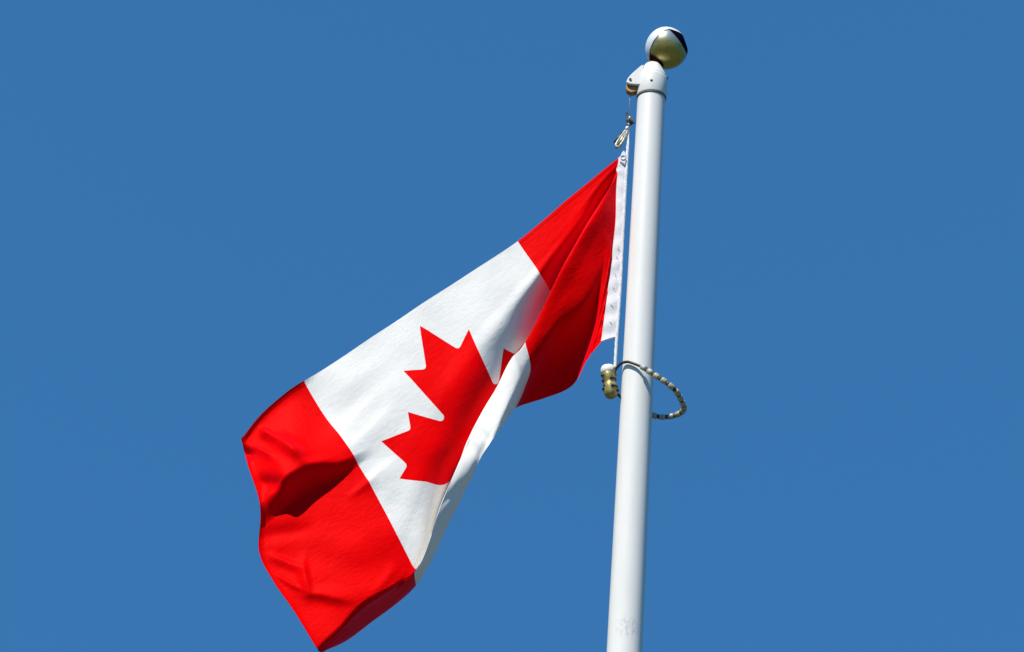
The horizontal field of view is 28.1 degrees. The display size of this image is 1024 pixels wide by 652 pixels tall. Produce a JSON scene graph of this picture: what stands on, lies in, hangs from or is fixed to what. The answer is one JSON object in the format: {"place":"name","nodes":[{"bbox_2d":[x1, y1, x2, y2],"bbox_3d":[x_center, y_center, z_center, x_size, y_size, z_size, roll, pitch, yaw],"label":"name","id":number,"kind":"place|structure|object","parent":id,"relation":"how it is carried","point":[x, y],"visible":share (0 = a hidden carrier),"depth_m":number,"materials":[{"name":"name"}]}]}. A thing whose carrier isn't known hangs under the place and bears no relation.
{"place":"outdoors","nodes":[
{"label":"outdoors","id":0,"kind":"place"},
{"bbox_2d":[0,0,1023,651],"label":"sky","id":1,"kind":"structure","parent":0,"point":[207,206],"materials":[{"name":"blue"}]},
{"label":"paving","id":2,"kind":"structure","parent":0,"visible":0},
{"bbox_2d":[607,27,687,651],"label":"flagpole","id":3,"kind":"object","parent":2,"relation":"on","point":[665,49],"visible":1,"depth_m":8.09,"materials":[{"name":"white metal"}]},
{"bbox_2d":[613,93,630,365],"bbox_3d":[0.457,-0.425,8.414,0.017,1.340,0.025,15,-29,-19],"label":"halyard","id":4,"kind":"object","parent":3,"relation":"hanging from","point":[621,257],"visible":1,"depth_m":8.35,"materials":[{"name":"fabric"}]},
{"bbox_2d":[601,364,619,398],"bbox_3d":[0.386,0.216,8.067,0.079,0.150,0.065,3,-27,4],"label":"counterweight","id":5,"kind":"object","parent":4,"relation":"hanging from","point":[610,389],"visible":1,"depth_m":8.04,"materials":[{"name":"gold metal"}]},
{"bbox_2d":[626,112,634,125],"bbox_3d":[0.500,-0.871,8.656,0.042,0.067,0.033,3,-27,4],"label":"swivel","id":6,"kind":"object","parent":3,"relation":"hanging from","point":[629,119],"visible":1,"depth_m":8.64,"materials":[{"name":"grey metal"}]},
{"bbox_2d":[614,123,629,148],"bbox_3d":[0.461,-0.804,8.610,0.064,0.145,0.020,8,-27,-7],"label":"snap hook","id":7,"kind":"object","parent":6,"relation":"hanging from","point":[620,139],"visible":1,"depth_m":8.59,"materials":[{"name":"metal"}]},
{"bbox_2d":[241,151,625,651],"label":"flag","id":8,"kind":"object","parent":7,"relation":"hanging from","point":[362,459],"visible":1,"depth_m":7.84,"materials":[{"name":"red fabric"}]},
{"bbox_2d":[615,360,686,419],"bbox_3d":[0.544,0.248,8.083,0.291,0.173,0.245,-6,-29,19],"label":"retainer ring","id":9,"kind":"object","parent":3,"relation":"attached to","point":[670,386],"visible":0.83,"depth_m":8.01,"materials":[{"name":"plastic"}]}
]}

